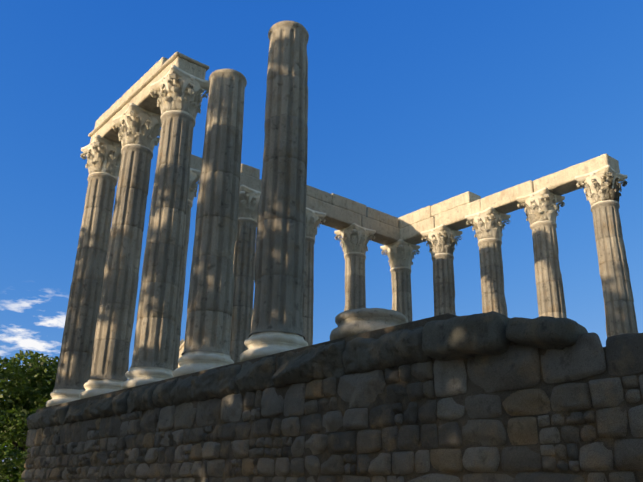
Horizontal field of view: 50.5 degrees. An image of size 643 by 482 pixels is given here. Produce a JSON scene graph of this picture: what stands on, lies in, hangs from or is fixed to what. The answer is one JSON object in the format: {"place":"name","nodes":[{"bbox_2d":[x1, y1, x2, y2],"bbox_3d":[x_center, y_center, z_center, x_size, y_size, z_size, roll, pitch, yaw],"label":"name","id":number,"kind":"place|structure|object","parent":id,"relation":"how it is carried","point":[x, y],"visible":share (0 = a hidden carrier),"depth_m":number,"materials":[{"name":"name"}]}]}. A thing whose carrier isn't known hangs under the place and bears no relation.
{"place":"outdoors","nodes":[
{"label":"outdoors","id":0,"kind":"place"},
{"bbox_2d":[178,338,183,367],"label":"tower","id":1,"kind":"structure","parent":0,"point":[181,350],"depth_m":97.20,"materials":[{"name":"stone"}]},
{"bbox_2d":[190,154,399,244],"bbox_3d":[-0.991,-1.608,24.960,10.259,1.078,0.798,17,-26,-37],"label":"entablature","id":2,"kind":"object","parent":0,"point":[341,212],"visible":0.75,"depth_m":25.91,"materials":[{"name":"stone"}]},
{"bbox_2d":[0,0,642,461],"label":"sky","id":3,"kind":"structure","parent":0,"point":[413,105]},
{"bbox_3d":[8.755,4.925,19.090,1.202,0.470,1.197,17,-26,-37],"label":"base","id":4,"kind":"object","parent":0,"visible":0},
{"bbox_2d":[591,202,637,337],"bbox_3d":[8.816,1.823,20.287,0.923,6.200,0.917,17,-26,-37],"label":"shaft","id":5,"kind":"object","parent":4,"relation":"on","point":[620,314],"visible":0.71,"depth_m":20.30,"materials":[{"name":"stone"}]},
{"bbox_2d":[574,165,627,206],"bbox_3d":[8.876,-1.555,21.530,1.208,1.078,1.210,17,-26,-37],"label":"cap","id":6,"kind":"object","parent":5,"relation":"on","point":[602,184],"visible":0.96,"depth_m":21.19,"materials":[{"name":"stone"}]},
{"bbox_3d":[-4.654,4.781,19.421,1.190,0.470,1.186,17,-26,-37],"label":"base","id":7,"kind":"object","parent":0,"visible":0},
{"bbox_2d":[173,200,192,369],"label":"shaft","id":8,"kind":"object","parent":7,"relation":"on","point":[181,299],"visible":0.27,"depth_m":20.55,"materials":[{"name":"stone"}]},
{"bbox_2d":[188,168,200,203],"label":"cap","id":9,"kind":"object","parent":8,"relation":"on","point":[195,174],"visible":0.35,"depth_m":21.72,"materials":[{"name":"stone"}]},
{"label":"base","id":10,"kind":"object","parent":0,"visible":0},
{"bbox_2d":[230,218,256,362],"bbox_3d":[-2.642,2.274,22.099,0.963,6.200,0.954,17,-26,-37],"label":"shaft","id":11,"kind":"object","parent":10,"relation":"on","point":[244,261],"visible":0.44,"depth_m":22.06,"materials":[{"name":"stone"}]},
{"bbox_2d":[238,185,260,222],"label":"cap","id":12,"kind":"object","parent":11,"relation":"on","point":[248,203],"visible":0.54,"depth_m":22.94,"materials":[{"name":"stone"}]},
{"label":"base","id":13,"kind":"object","parent":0,"visible":0},
{"bbox_2d":[302,237,314,345],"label":"shaft","id":14,"kind":"object","parent":13,"relation":"on","point":[307,305],"visible":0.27,"depth_m":23.70,"materials":[{"name":"stone"}]},
{"bbox_2d":[305,207,325,240],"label":"cap","id":15,"kind":"object","parent":14,"relation":"on","point":[314,219],"visible":0.44,"depth_m":24.56,"materials":[{"name":"stone"}]},
{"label":"base","id":16,"kind":"object","parent":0,"visible":0},
{"bbox_2d":[344,253,365,310],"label":"shaft","id":17,"kind":"object","parent":16,"relation":"on","point":[355,294],"visible":0.44,"depth_m":25.52,"materials":[{"name":"stone"}]},
{"bbox_2d":[334,223,375,255],"bbox_3d":[1.297,0.114,26.380,1.210,1.078,1.208,17,-26,-37],"label":"cap","id":18,"kind":"object","parent":17,"relation":"on","point":[355,238],"visible":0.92,"depth_m":26.03,"materials":[{"name":"stone"}]},
{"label":"base","id":19,"kind":"object","parent":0,"visible":0},
{"bbox_2d":[390,268,412,321],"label":"shaft","id":20,"kind":"object","parent":19,"relation":"on","point":[401,291],"visible":0.27,"depth_m":27.07,"materials":[{"name":"stone"}]},
{"bbox_2d":[380,239,419,270],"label":"cap","id":21,"kind":"object","parent":20,"relation":"on","point":[400,253],"visible":0.96,"depth_m":27.54,"materials":[{"name":"stone"}]},
{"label":"base","id":22,"kind":"object","parent":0,"visible":0},
{"bbox_2d":[432,254,455,315],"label":"shaft","id":23,"kind":"object","parent":22,"relation":"on","point":[443,285],"visible":0.38,"depth_m":25.41,"materials":[{"name":"stone"}]},
{"bbox_2d":[420,224,462,257],"bbox_3d":[4.645,0.148,26.295,1.202,1.078,1.206,17,-26,-37],"label":"cap","id":24,"kind":"object","parent":23,"relation":"on","point":[441,239],"visible":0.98,"depth_m":25.95,"materials":[{"name":"stone"}]},
{"label":"ground","id":25,"kind":"structure","parent":0,"visible":0},
{"bbox_2d":[0,442,28,481],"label":"bush","id":26,"kind":"object","parent":25,"relation":"on","point":[10,469],"visible":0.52,"depth_m":24.62,"materials":[{"name":"green plant"}]},
{"bbox_2d":[0,350,58,471],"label":"tree","id":27,"kind":"object","parent":25,"relation":"on","point":[27,388],"depth_m":32.85,"materials":[{"name":"green plant"}]},
{"bbox_2d":[21,332,642,481],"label":"stone wall","id":28,"kind":"structure","parent":25,"relation":"on","point":[513,367],"depth_m":7.92,"materials":[{"name":"grey stone"}]},
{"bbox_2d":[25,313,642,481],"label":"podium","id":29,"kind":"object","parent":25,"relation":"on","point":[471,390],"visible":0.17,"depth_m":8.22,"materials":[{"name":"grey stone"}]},
{"bbox_2d":[46,389,84,406],"bbox_3d":[-6.582,4.178,17.917,1.197,0.470,1.191,17,-26,-37],"label":"column base","id":30,"kind":"object","parent":29,"relation":"on","point":[60,396],"visible":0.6,"depth_m":17.50,"materials":[{"name":"stone"}]},
{"bbox_2d":[53,174,116,389],"bbox_3d":[-6.536,1.067,19.091,0.955,6.200,0.927,17,-26,-37],"label":"shaft","id":31,"kind":"object","parent":30,"relation":"on","point":[75,363],"visible":0.88,"depth_m":18.69,"materials":[{"name":"stone"}]},
{"bbox_2d":[80,135,121,181],"bbox_3d":[-6.454,-2.304,20.354,1.213,1.076,1.209,17,-26,-37],"label":"cap","id":32,"kind":"object","parent":31,"relation":"on","point":[103,155],"visible":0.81,"depth_m":19.99,"materials":[{"name":"stone"}]},
{"bbox_2d":[79,379,123,398],"bbox_3d":[-5.127,3.593,16.281,1.178,0.470,1.209,17,-26,-37],"label":"column base","id":33,"kind":"object","parent":29,"relation":"on","point":[94,387],"visible":0.56,"depth_m":15.88,"materials":[{"name":"stone"}]},
{"bbox_2d":[89,145,152,380],"bbox_3d":[-5.060,0.480,17.448,0.953,6.200,0.952,17,-26,-37],"label":"shaft","id":34,"kind":"object","parent":33,"relation":"on","point":[113,335],"visible":1,"depth_m":17.04,"materials":[{"name":"stone"}]},
{"bbox_2d":[112,103,161,152],"bbox_3d":[-4.996,-2.890,18.714,1.202,1.078,1.206,17,-26,-37],"label":"cap","id":35,"kind":"object","parent":34,"relation":"on","point":[140,126],"visible":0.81,"depth_m":18.36,"materials":[{"name":"stone"}]},
{"bbox_2d":[122,367,173,388],"bbox_3d":[-3.662,3.005,14.637,1.188,0.470,1.184,17,-26,-37],"label":"column base","id":36,"kind":"object","parent":29,"relation":"on","point":[136,376],"visible":0.65,"depth_m":14.24,"materials":[{"name":"stone"}]},
{"bbox_2d":[129,112,194,370],"bbox_3d":[-3.601,-0.107,15.805,0.947,6.200,0.943,17,-26,-37],"label":"shaft","id":37,"kind":"object","parent":36,"relation":"on","point":[155,335],"visible":1,"depth_m":15.37,"materials":[{"name":"stone"}]},
{"bbox_2d":[150,65,209,122],"bbox_3d":[-3.539,-3.476,17.072,1.209,1.077,1.205,17,-26,-37],"label":"cap","id":38,"kind":"object","parent":37,"relation":"on","point":[175,88],"visible":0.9,"depth_m":16.73,"materials":[{"name":"stone"}]},
{"bbox_2d":[172,351,233,376],"bbox_3d":[-2.211,2.421,13.004,1.191,0.470,1.192,17,-26,-37],"label":"column base","id":39,"kind":"object","parent":29,"relation":"on","point":[192,362],"visible":0.46,"depth_m":12.60,"materials":[{"name":"stone"}]},
{"bbox_2d":[181,69,246,356],"bbox_3d":[-2.150,-0.711,14.175,0.942,6.240,0.936,17,-26,-37],"label":"shaft","id":40,"kind":"object","parent":39,"relation":"on","point":[209,308],"visible":0.96,"depth_m":13.72,"materials":[{"name":"stone"}]},
{"bbox_2d":[240,331,307,361],"bbox_3d":[-0.748,1.829,11.347,1.191,0.470,1.174,17,-26,-37],"label":"column base","id":41,"kind":"object","parent":29,"relation":"on","point":[260,344],"visible":0.6,"depth_m":10.97,"materials":[{"name":"stone"}]},
{"bbox_2d":[249,20,308,338],"bbox_3d":[-0.695,-1.263,12.513,0.940,6.160,0.940,17,-26,-37],"label":"shaft","id":42,"kind":"object","parent":41,"relation":"on","point":[279,270],"visible":1,"depth_m":12.04,"materials":[{"name":"stone"}]},
{"bbox_2d":[26,311,587,429],"bbox_3d":[-2.494,2.751,12.286,0.718,0.655,15.722,17,-26,-37],"label":"stone ledge","id":43,"kind":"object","parent":29,"relation":"on","point":[492,333],"depth_m":8.86,"materials":[{"name":"stone"}]},
{"bbox_2d":[330,308,407,340],"bbox_3d":[0.697,1.258,9.713,1.194,0.445,1.193,17,-26,-37],"label":"column base","id":44,"kind":"object","parent":29,"relation":"on","point":[352,322],"visible":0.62,"depth_m":9.31,"materials":[{"name":"stone"}]},
{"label":"base","id":45,"kind":"object","parent":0,"visible":0},
{"bbox_2d":[478,239,507,316],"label":"shaft","id":46,"kind":"object","parent":45,"relation":"on","point":[492,276],"visible":0.46,"depth_m":23.76,"materials":[{"name":"stone"}]},
{"bbox_2d":[465,207,510,241],"bbox_3d":[6.056,-0.419,24.704,1.205,1.077,1.209,17,-26,-37],"label":"cap","id":47,"kind":"object","parent":46,"relation":"on","point":[487,223],"visible":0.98,"depth_m":24.37,"materials":[{"name":"stone"}]},
{"bbox_2d":[88,52,619,244],"bbox_3d":[1.206,-2.957,21.306,13.528,1.120,9.740,17,-26,-37],"label":"entablature","id":48,"kind":"object","parent":47,"relation":"on","point":[452,212],"visible":0.52,"depth_m":22.62,"materials":[{"name":"stone"}]},
{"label":"base","id":49,"kind":"object","parent":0,"visible":0},
{"bbox_2d":[531,222,566,317],"bbox_3d":[7.396,2.381,21.848,0.944,6.200,0.938,17,-26,-37],"label":"shaft","id":50,"kind":"object","parent":49,"relation":"on","point":[550,291],"visible":0.48,"depth_m":22.07,"materials":[{"name":"stone"}]},
{"bbox_2d":[516,187,564,228],"bbox_3d":[7.467,-0.989,23.114,1.210,1.077,1.218,17,-26,-37],"label":"cap","id":51,"kind":"object","parent":50,"relation":"on","point":[540,205],"visible":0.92,"depth_m":22.79,"materials":[{"name":"stone"}]}
]}

